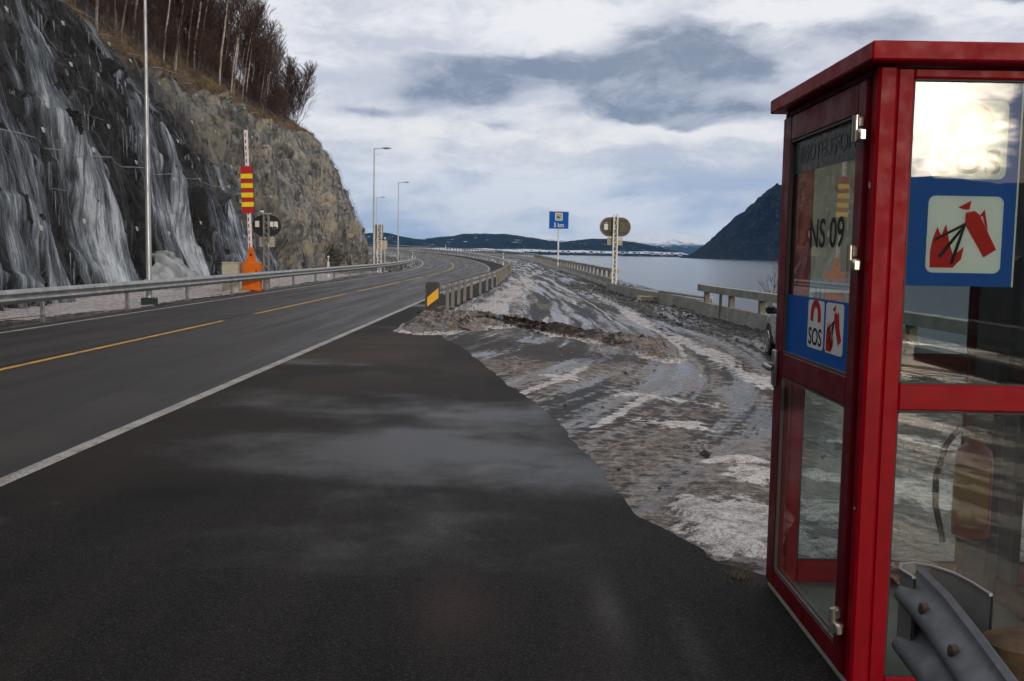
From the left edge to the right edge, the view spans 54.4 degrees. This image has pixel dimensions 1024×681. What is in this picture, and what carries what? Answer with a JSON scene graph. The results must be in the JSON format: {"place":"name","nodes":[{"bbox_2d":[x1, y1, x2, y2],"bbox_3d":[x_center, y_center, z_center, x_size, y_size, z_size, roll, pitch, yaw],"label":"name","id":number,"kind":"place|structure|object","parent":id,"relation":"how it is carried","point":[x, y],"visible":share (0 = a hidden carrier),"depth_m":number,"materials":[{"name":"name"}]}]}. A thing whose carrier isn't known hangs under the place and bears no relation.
{"place":"outdoors","nodes":[
{"label":"outdoors","id":0,"kind":"place"},
{"bbox_2d":[0,0,368,306],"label":"cliff","id":1,"kind":"structure","parent":0,"point":[318,261],"depth_m":49.78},
{"bbox_2d":[69,0,102,18],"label":"bare tree","id":2,"kind":"object","parent":1,"relation":"on","point":[78,1],"visible":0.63,"depth_m":41.90,"materials":[{"name":"brown plant"}]},
{"bbox_2d":[77,0,99,17],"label":"bare tree","id":3,"kind":"object","parent":1,"relation":"on","point":[90,4],"visible":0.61,"depth_m":42.41,"materials":[{"name":"brown plant"}]},
{"bbox_2d":[81,0,110,24],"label":"bare tree","id":4,"kind":"object","parent":1,"relation":"on","point":[101,10],"visible":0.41,"depth_m":45.72,"materials":[{"name":"brown plant"}]},
{"bbox_2d":[114,0,118,39],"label":"bare tree","id":5,"kind":"object","parent":1,"relation":"on","point":[116,20],"visible":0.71,"depth_m":48.35,"materials":[{"name":"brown plant"}]},
{"bbox_2d":[100,0,136,34],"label":"bare tree","id":6,"kind":"object","parent":1,"relation":"on","point":[117,8],"visible":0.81,"depth_m":48.85,"materials":[{"name":"brown plant"}]},
{"bbox_2d":[120,0,127,47],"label":"bare tree","id":7,"kind":"object","parent":1,"relation":"on","point":[122,26],"visible":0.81,"depth_m":46.84,"materials":[{"name":"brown plant"}]},
{"bbox_2d":[117,0,139,36],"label":"bare tree","id":8,"kind":"object","parent":1,"relation":"on","point":[129,13],"visible":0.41,"depth_m":50.55,"materials":[{"name":"brown plant"}]},
{"bbox_2d":[112,0,152,35],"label":"bare tree","id":9,"kind":"object","parent":1,"relation":"on","point":[141,1],"visible":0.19,"depth_m":52.79,"materials":[{"name":"brown plant"}]},
{"bbox_2d":[119,8,158,59],"bbox_3d":[-18.050,-14.936,48.199,1.830,2.732,1.380,-1,6,-25],"label":"bare tree","id":10,"kind":"object","parent":1,"relation":"on","point":[137,26],"visible":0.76,"depth_m":48.07,"materials":[{"name":"brown plant"}]},
{"bbox_2d":[127,0,159,43],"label":"bare tree","id":11,"kind":"object","parent":1,"relation":"on","point":[147,18],"visible":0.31,"depth_m":52.88,"materials":[{"name":"brown plant"}]},
{"bbox_2d":[147,14,166,58],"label":"bare tree","id":12,"kind":"object","parent":1,"relation":"on","point":[156,26],"visible":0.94,"depth_m":50.17,"materials":[{"name":"brown plant"}]},
{"bbox_2d":[138,0,182,59],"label":"bare tree","id":13,"kind":"object","parent":1,"relation":"on","point":[160,11],"visible":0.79,"depth_m":52.27,"materials":[{"name":"brown plant"}]},
{"bbox_2d":[141,5,180,60],"bbox_3d":[-19.345,-16.736,54.885,2.158,3.506,2.836,-3,6,-35],"label":"bare tree","id":14,"kind":"object","parent":1,"relation":"on","point":[170,21],"visible":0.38,"depth_m":54.59,"materials":[{"name":"brown plant"}]},
{"bbox_2d":[152,15,183,64],"bbox_3d":[-19.329,-16.573,55.310,1.797,3.557,2.383,4,6,27],"label":"bare tree","id":15,"kind":"object","parent":1,"relation":"on","point":[167,52],"visible":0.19,"depth_m":55.36,"materials":[{"name":"brown plant"}]},
{"bbox_2d":[163,0,173,63],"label":"bare tree","id":16,"kind":"object","parent":1,"relation":"on","point":[166,26],"visible":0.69,"depth_m":53.17,"materials":[{"name":"brown plant"}]},
{"bbox_2d":[149,14,188,62],"bbox_3d":[-19.498,-16.822,56.004,2.598,3.212,1.978,5,7,41],"label":"bare tree","id":17,"kind":"object","parent":1,"relation":"on","point":[172,43],"visible":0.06,"depth_m":56.11,"materials":[{"name":"brown plant"}]},
{"bbox_2d":[0,0,348,310],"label":"frozen waterfall","id":18,"kind":"structure","parent":1,"relation":"on","point":[169,264],"depth_m":33.30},
{"bbox_2d":[154,0,200,64],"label":"bare tree","id":19,"kind":"object","parent":1,"relation":"on","point":[178,19],"visible":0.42,"depth_m":57.28,"materials":[{"name":"brown plant"}]},
{"bbox_2d":[153,0,204,70],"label":"bare tree","id":20,"kind":"object","parent":1,"relation":"on","point":[183,17],"visible":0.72,"depth_m":55.14,"materials":[{"name":"brown plant"}]},
{"bbox_2d":[0,0,370,309],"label":"rockfall net","id":21,"kind":"object","parent":1,"relation":"attached to","point":[41,229],"visible":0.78,"depth_m":41.08,"materials":[{"name":"grey metal"}]},
{"bbox_2d":[58,0,313,135],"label":"dry grass","id":22,"kind":"structure","parent":1,"relation":"on","point":[216,87],"depth_m":54.84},
{"bbox_2d":[180,25,208,69],"bbox_3d":[-18.629,-17.207,58.702,1.943,2.900,1.465,-2,6,-31],"label":"bare tree","id":23,"kind":"object","parent":1,"relation":"on","point":[191,39],"visible":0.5,"depth_m":58.61,"materials":[{"name":"brown plant"}]},
{"bbox_2d":[181,25,214,79],"bbox_3d":[-17.978,-16.590,57.369,2.276,3.398,1.716,4,6,31],"label":"bare tree","id":24,"kind":"object","parent":1,"relation":"on","point":[201,43],"visible":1,"depth_m":57.28,"materials":[{"name":"brown plant"}]},
{"bbox_2d":[175,0,220,58],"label":"bare tree","id":25,"kind":"object","parent":1,"relation":"on","point":[194,11],"visible":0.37,"depth_m":59.51,"materials":[{"name":"brown plant"}]},
{"bbox_2d":[180,14,220,73],"bbox_3d":[-18.813,-17.828,60.301,2.383,3.870,3.130,-3,7,-39],"label":"bare tree","id":26,"kind":"object","parent":1,"relation":"on","point":[212,31],"visible":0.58,"depth_m":59.98,"materials":[{"name":"brown plant"}]},
{"bbox_2d":[179,0,221,68],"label":"bare tree","id":27,"kind":"object","parent":1,"relation":"on","point":[190,29],"visible":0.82,"depth_m":57.39,"materials":[{"name":"brown plant"}]},
{"bbox_2d":[193,0,207,67],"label":"bare tree","id":28,"kind":"object","parent":1,"relation":"on","point":[196,30],"visible":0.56,"depth_m":58.49,"materials":[{"name":"brown plant"}]},
{"bbox_2d":[177,0,225,61],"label":"bare tree","id":29,"kind":"object","parent":1,"relation":"on","point":[197,16],"visible":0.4,"depth_m":59.60,"materials":[{"name":"brown plant"}]},
{"bbox_2d":[192,0,238,72],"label":"bare tree","id":30,"kind":"object","parent":1,"relation":"on","point":[204,20],"visible":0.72,"depth_m":59.66,"materials":[{"name":"brown plant"}]},
{"bbox_2d":[203,50,228,83],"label":"bare tree","id":31,"kind":"object","parent":1,"relation":"on","point":[215,66],"visible":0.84,"depth_m":62.35,"materials":[{"name":"brown plant"}]},
{"bbox_2d":[216,56,233,86],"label":"bare tree","id":32,"kind":"object","parent":1,"relation":"on","point":[225,69],"visible":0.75,"depth_m":63.54,"materials":[{"name":"brown plant"}]},
{"bbox_2d":[206,0,252,84],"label":"bare tree","id":33,"kind":"object","parent":1,"relation":"on","point":[230,25],"visible":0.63,"depth_m":63.95,"materials":[{"name":"brown plant"}]},
{"bbox_2d":[223,63,236,90],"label":"bare tree","id":34,"kind":"object","parent":1,"relation":"on","point":[229,77],"visible":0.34,"depth_m":65.60,"materials":[{"name":"brown plant"}]},
{"bbox_2d":[211,0,252,82],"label":"bare tree","id":35,"kind":"object","parent":1,"relation":"on","point":[226,31],"visible":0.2,"depth_m":65.77,"materials":[{"name":"brown plant"}]},
{"bbox_2d":[219,0,245,84],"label":"bare tree","id":36,"kind":"object","parent":1,"relation":"on","point":[226,7],"visible":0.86,"depth_m":61.81,"materials":[{"name":"brown plant"}]},
{"bbox_2d":[219,2,247,89],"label":"bare tree","id":37,"kind":"object","parent":1,"relation":"on","point":[234,39],"visible":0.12,"depth_m":70.68,"materials":[{"name":"brown plant"}]},
{"bbox_2d":[226,61,244,96],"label":"bare tree","id":38,"kind":"object","parent":1,"relation":"on","point":[237,80],"visible":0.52,"depth_m":66.66,"materials":[{"name":"brown plant"}]},
{"bbox_2d":[219,0,257,92],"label":"bare tree","id":39,"kind":"object","parent":1,"relation":"on","point":[249,13],"visible":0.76,"depth_m":64.61,"materials":[{"name":"brown plant"}]},
{"bbox_2d":[219,0,267,95],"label":"bare tree","id":40,"kind":"object","parent":1,"relation":"on","point":[247,39],"visible":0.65,"depth_m":68.22,"materials":[{"name":"brown plant"}]},
{"bbox_2d":[229,0,262,94],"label":"bare tree","id":41,"kind":"object","parent":1,"relation":"on","point":[242,32],"visible":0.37,"depth_m":66.48,"materials":[{"name":"brown plant"}]},
{"bbox_2d":[238,72,255,99],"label":"bare tree","id":42,"kind":"object","parent":1,"relation":"on","point":[246,83],"visible":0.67,"depth_m":70.59,"materials":[{"name":"brown plant"}]},
{"bbox_2d":[235,7,259,94],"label":"bare tree","id":43,"kind":"object","parent":1,"relation":"on","point":[253,32],"visible":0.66,"depth_m":68.46,"materials":[{"name":"brown plant"}]},
{"bbox_2d":[240,86,255,105],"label":"bare tree","id":44,"kind":"object","parent":1,"relation":"on","point":[251,97],"visible":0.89,"depth_m":68.15,"materials":[{"name":"brown plant"}]},
{"bbox_2d":[230,5,270,73],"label":"bare tree","id":45,"kind":"object","parent":1,"relation":"on","point":[246,45],"visible":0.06,"depth_m":76.37,"materials":[{"name":"brown plant"}]},
{"bbox_2d":[227,0,275,74],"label":"bare tree","id":46,"kind":"object","parent":1,"relation":"on","point":[255,39],"visible":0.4,"depth_m":70.97,"materials":[{"name":"brown plant"}]},
{"bbox_2d":[244,0,266,102],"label":"bare tree","id":47,"kind":"object","parent":1,"relation":"on","point":[261,2],"visible":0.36,"depth_m":70.19,"materials":[{"name":"brown plant"}]},
{"bbox_2d":[249,75,264,108],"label":"bare tree","id":48,"kind":"object","parent":1,"relation":"on","point":[253,80],"visible":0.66,"depth_m":71.89,"materials":[{"name":"brown plant"}]},
{"bbox_2d":[238,23,279,107],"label":"bare tree","id":49,"kind":"object","parent":1,"relation":"on","point":[269,35],"visible":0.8,"depth_m":71.68,"materials":[{"name":"brown plant"}]},
{"bbox_2d":[248,82,270,111],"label":"bare tree","id":50,"kind":"object","parent":1,"relation":"on","point":[254,90],"visible":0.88,"depth_m":71.11,"materials":[{"name":"brown plant"}]},
{"bbox_2d":[249,0,269,94],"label":"bare tree","id":51,"kind":"object","parent":1,"relation":"on","point":[259,33],"visible":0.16,"depth_m":72.78,"materials":[{"name":"brown plant"}]},
{"bbox_2d":[242,19,277,101],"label":"bare tree","id":52,"kind":"object","parent":1,"relation":"on","point":[261,47],"visible":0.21,"depth_m":76.12,"materials":[{"name":"brown plant"}]},
{"bbox_2d":[249,69,271,103],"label":"bare tree","id":53,"kind":"object","parent":1,"relation":"on","point":[262,82],"visible":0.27,"depth_m":76.08,"materials":[{"name":"brown plant"}]},
{"bbox_2d":[259,94,275,114],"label":"bare tree","id":54,"kind":"object","parent":1,"relation":"on","point":[269,104],"visible":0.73,"depth_m":75.30,"materials":[{"name":"brown plant"}]},
{"bbox_2d":[259,18,278,107],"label":"bare tree","id":55,"kind":"object","parent":1,"relation":"on","point":[267,52],"visible":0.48,"depth_m":75.01,"materials":[{"name":"brown plant"}]},
{"bbox_2d":[250,24,288,111],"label":"bare tree","id":56,"kind":"object","parent":1,"relation":"on","point":[276,47],"visible":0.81,"depth_m":74.67,"materials":[{"name":"brown plant"}]},
{"bbox_2d":[261,19,280,107],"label":"bare tree","id":57,"kind":"object","parent":1,"relation":"on","point":[273,40],"visible":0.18,"depth_m":79.86,"materials":[{"name":"brown plant"}]},
{"bbox_2d":[255,45,287,112],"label":"bare tree","id":58,"kind":"object","parent":1,"relation":"on","point":[276,70],"visible":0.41,"depth_m":80.96,"materials":[{"name":"brown plant"}]},
{"bbox_2d":[265,35,281,111],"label":"bare tree","id":59,"kind":"object","parent":1,"relation":"on","point":[273,64],"visible":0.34,"depth_m":78.25,"materials":[{"name":"brown plant"}]},
{"bbox_2d":[264,78,292,119],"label":"bare tree","id":60,"kind":"object","parent":1,"relation":"on","point":[280,92],"visible":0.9,"depth_m":79.33,"materials":[{"name":"brown plant"}]},
{"bbox_2d":[273,88,291,120],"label":"bare tree","id":61,"kind":"object","parent":1,"relation":"on","point":[284,104],"visible":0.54,"depth_m":81.22,"materials":[{"name":"brown plant"}]},
{"bbox_2d":[279,95,296,120],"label":"bare tree","id":62,"kind":"object","parent":1,"relation":"on","point":[289,108],"visible":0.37,"depth_m":85.16,"materials":[{"name":"brown plant"}]},
{"bbox_2d":[275,51,308,121],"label":"bare tree","id":63,"kind":"object","parent":1,"relation":"on","point":[289,70],"visible":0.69,"depth_m":85.13,"materials":[{"name":"brown plant"}]},
{"bbox_2d":[282,59,320,126],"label":"bare tree","id":64,"kind":"object","parent":1,"relation":"on","point":[307,78],"visible":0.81,"depth_m":86.16,"materials":[{"name":"brown plant"}]},
{"bbox_2d":[0,251,417,328],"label":"verge","id":65,"kind":"structure","parent":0,"point":[94,305],"depth_m":31.96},
{"bbox_2d":[141,0,157,304],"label":"street lamp","id":66,"kind":"object","parent":65,"relation":"on","point":[148,299],"visible":0.8,"depth_m":30.12,"materials":[{"name":"metal"}]},
{"bbox_2d":[0,247,415,321],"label":"guardrail","id":67,"kind":"object","parent":65,"relation":"on","point":[29,295],"visible":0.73,"depth_m":29.05,"materials":[{"name":"metal"}]},
{"bbox_2d":[221,262,239,291],"bbox_3d":[-11.380,-2.576,40.314,0.680,1.205,0.546,0,5,-8],"label":"utility cabinet","id":68,"kind":"object","parent":65,"relation":"on","point":[230,267],"visible":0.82,"depth_m":40.09,"materials":[{"name":"metal"}]},
{"bbox_2d":[238,130,261,290],"bbox_3d":[-10.841,-5.349,41.143,0.900,6.600,0.605,1,5,0],"label":"boom barrier","id":69,"kind":"object","parent":65,"relation":"on","point":[247,201],"visible":0.94,"depth_m":41.06,"materials":[{"name":"metal"}]},
{"bbox_2d":[252,211,280,288],"bbox_3d":[-10.511,-3.811,42.581,1.246,3.455,0.355,1,5,0],"label":"road signal","id":70,"kind":"object","parent":65,"relation":"on","point":[268,225],"visible":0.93,"depth_m":42.60,"materials":[{"name":"metal"}]},
{"bbox_2d":[375,223,386,271],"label":"plate sign","id":71,"kind":"object","parent":65,"relation":"on","point":[381,244],"visible":0.86,"depth_m":76.73,"materials":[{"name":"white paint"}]},
{"bbox_2d":[373,147,390,272],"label":"street lamp","id":72,"kind":"object","parent":65,"relation":"on","point":[374,206],"visible":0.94,"depth_m":74.44,"materials":[{"name":"metal"}]},
{"bbox_2d":[366,254,410,271],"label":"bank rubble","id":73,"kind":"object","parent":65,"relation":"on","point":[389,259],"visible":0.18,"depth_m":123.44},
{"bbox_2d":[397,182,408,260],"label":"street lamp","id":74,"kind":"object","parent":65,"relation":"on","point":[398,224],"visible":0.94,"depth_m":116.19,"materials":[{"name":"metal"}]},
{"bbox_2d":[0,248,488,477],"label":"road","id":75,"kind":"structure","parent":0,"point":[51,407],"depth_m":15.73,"materials":[{"name":"asphalt"}]},
{"bbox_2d":[0,321,221,370],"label":"line","id":76,"kind":"object","parent":75,"relation":"on","point":[101,347],"visible":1,"depth_m":15.86,"materials":[{"name":"yellow paint"}]},
{"bbox_2d":[0,252,423,332],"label":"edge line","id":77,"kind":"object","parent":75,"relation":"on","point":[180,305],"visible":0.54,"depth_m":27.38,"materials":[{"name":"white paint"}]},
{"bbox_2d":[2,257,451,366],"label":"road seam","id":78,"kind":"object","parent":75,"relation":"on","point":[179,328],"visible":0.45,"depth_m":18.37,"materials":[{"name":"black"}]},
{"bbox_2d":[0,250,489,486],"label":"edge line","id":79,"kind":"object","parent":75,"relation":"on","point":[14,476],"visible":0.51,"depth_m":9.17,"materials":[{"name":"white paint"}]},
{"bbox_2d":[254,294,343,313],"bbox_3d":[-6.288,-1.201,30.894,0.120,0.008,12.002,1,5,1],"label":"line","id":80,"kind":"object","parent":75,"relation":"on","point":[296,304],"visible":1,"depth_m":29.29,"materials":[{"name":"yellow paint"}]},
{"bbox_2d":[0,249,840,680],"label":"layby","id":81,"kind":"structure","parent":0,"point":[382,499],"depth_m":5.19,"materials":[{"name":"asphalt"}]},
{"bbox_2d":[393,307,513,335],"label":"snow bank","id":82,"kind":"structure","parent":81,"relation":"on","point":[440,321],"depth_m":20.18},
{"bbox_2d":[762,40,1023,680],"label":"emergency phone booth","id":83,"kind":"object","parent":81,"relation":"on","point":[903,164],"visible":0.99,"depth_m":3.61,"materials":[{"name":"metal"}]},
{"bbox_2d":[762,78,872,672],"bbox_3d":[1.218,0.110,4.136,0.116,2.175,1.115,1,5,0],"label":"door","id":84,"kind":"structure","parent":83,"relation":"in","point":[817,349],"depth_m":4.00,"materials":[{"name":"red paint"}]},
{"bbox_2d":[932,425,993,542],"bbox_3d":[2.017,0.641,4.453,0.237,0.537,0.198,4,6,29],"label":"fire extinguisher","id":85,"kind":"object","parent":83,"relation":"attached to","point":[972,489],"visible":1,"depth_m":4.40,"materials":[{"name":"red"}]},
{"bbox_2d":[891,561,1023,680],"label":"guardrail","id":86,"kind":"object","parent":81,"relation":"on","point":[946,631],"visible":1,"depth_m":2.75,"materials":[{"name":"grey metal"}]},
{"bbox_2d":[365,232,688,256],"bbox_3d":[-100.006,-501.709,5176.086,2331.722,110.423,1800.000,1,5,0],"label":"hills","id":87,"kind":"structure","parent":0,"point":[503,242],"depth_m":4644.36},
{"bbox_2d":[135,0,1023,239],"label":"sky","id":88,"kind":"structure","parent":0,"point":[497,116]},
{"bbox_2d":[526,230,711,253],"bbox_3d":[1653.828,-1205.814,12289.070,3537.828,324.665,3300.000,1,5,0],"label":"snow mountains","id":89,"kind":"structure","parent":0,"point":[685,243],"depth_m":11644.32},
{"bbox_2d":[387,248,962,581],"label":"ground","id":90,"kind":"structure","parent":0,"point":[722,412],"depth_m":10.06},
{"bbox_2d":[419,248,511,310],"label":"guardrail","id":91,"kind":"object","parent":90,"relation":"on","point":[499,274],"visible":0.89,"depth_m":37.11,"materials":[{"name":"metal"}]},
{"bbox_2d":[425,282,439,310],"bbox_3d":[-2.076,-1.143,25.940,0.375,0.760,0.125,1,5,-4],"label":"marker board","id":92,"kind":"object","parent":91,"relation":"attached to","point":[432,294],"visible":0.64,"depth_m":25.88,"materials":[{"name":"metal"}]},
{"bbox_2d":[367,244,617,285],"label":"concrete barrier","id":93,"kind":"object","parent":90,"relation":"on","point":[598,278],"visible":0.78,"depth_m":96.41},
{"bbox_2d":[417,310,608,339],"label":"soil clods","id":94,"kind":"object","parent":90,"relation":"on","point":[524,320],"visible":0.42,"depth_m":22.80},
{"bbox_2d":[549,211,568,268],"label":"distance sign","id":95,"kind":"object","parent":90,"relation":"on","point":[558,220],"visible":1,"depth_m":99.28,"materials":[{"name":"metal"}]},
{"bbox_2d":[495,317,688,363],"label":"snow bank","id":96,"kind":"structure","parent":90,"relation":"on","point":[657,349],"depth_m":20.34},
{"bbox_2d":[600,214,630,283],"bbox_3d":[5.401,-4.538,52.318,1.646,4.215,0.275,1,5,0],"label":"road signal","id":97,"kind":"object","parent":90,"relation":"on","point":[613,228],"visible":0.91,"depth_m":52.27,"materials":[{"name":"white paint"}]},
{"bbox_2d":[637,295,655,299],"bbox_3d":[5.855,-1.774,41.496,1.200,0.146,1.060,2,5,12],"label":"pallet","id":98,"kind":"object","parent":90,"relation":"on","point":[639,297],"visible":0.66,"depth_m":41.12,"materials":[{"name":"brown wood"}]},
{"bbox_2d":[606,283,703,309],"bbox_3d":[5.945,-1.890,44.184,0.798,0.790,18.109,0,5,-6],"label":"concrete barrier","id":99,"kind":"object","parent":90,"relation":"on","point":[679,301],"visible":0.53,"depth_m":40.92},
{"bbox_2d":[658,290,712,302],"bbox_3d":[6.586,-1.721,38.225,0.136,0.205,6.588,0,5,-8],"label":"pipe rail","id":100,"kind":"object","parent":99,"relation":"on","point":[684,294],"visible":0.88,"depth_m":38.06,"materials":[{"name":"metal"}]},
{"bbox_2d":[453,283,947,575],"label":"loose stones","id":101,"kind":"object","parent":90,"relation":"on","point":[937,379],"visible":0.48,"depth_m":30.86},
{"bbox_2d":[699,449,710,457],"bbox_3d":[1.533,0.898,7.872,0.108,0.063,0.078,1,5,0],"label":"stone","id":102,"kind":"object","parent":90,"relation":"on","point":[705,453],"visible":1,"depth_m":7.86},
{"bbox_2d":[756,241,778,305],"bbox_3d":[7.324,-1.413,27.580,1.142,3.211,1.083,1,5,0],"label":"sapling","id":103,"kind":"object","parent":90,"relation":"on","point":[774,286],"visible":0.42,"depth_m":27.56,"materials":[{"name":"plant"}]},
{"bbox_2d":[695,284,967,382],"bbox_3d":[7.237,0.724,11.905,0.950,1.350,45.622,1,5,-1],"label":"concrete barrier","id":104,"kind":"object","parent":90,"relation":"on","point":[912,321],"visible":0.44,"depth_m":27.18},
{"bbox_2d":[765,288,906,354],"bbox_3d":[5.926,-0.251,18.651,2.131,1.440,4.297,1,5,3],"label":"parked car","id":105,"kind":"object","parent":90,"relation":"on","point":[839,295],"visible":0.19,"depth_m":18.35,"materials":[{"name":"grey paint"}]},
{"bbox_2d":[679,183,781,259],"bbox_3d":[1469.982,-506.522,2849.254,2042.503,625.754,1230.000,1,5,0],"label":"mountain","id":106,"kind":"structure","parent":0,"point":[750,231],"depth_m":2424.47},
{"bbox_2d":[704,565,765,592],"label":"dry grass","id":107,"kind":"structure","parent":0,"point":[739,574],"depth_m":4.92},
{"bbox_2d":[511,254,969,353],"bbox_3d":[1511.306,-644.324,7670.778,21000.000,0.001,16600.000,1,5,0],"label":"water","id":108,"kind":"structure","parent":0,"point":[682,275],"depth_m":291.86,"materials":[{"name":"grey liquid"}]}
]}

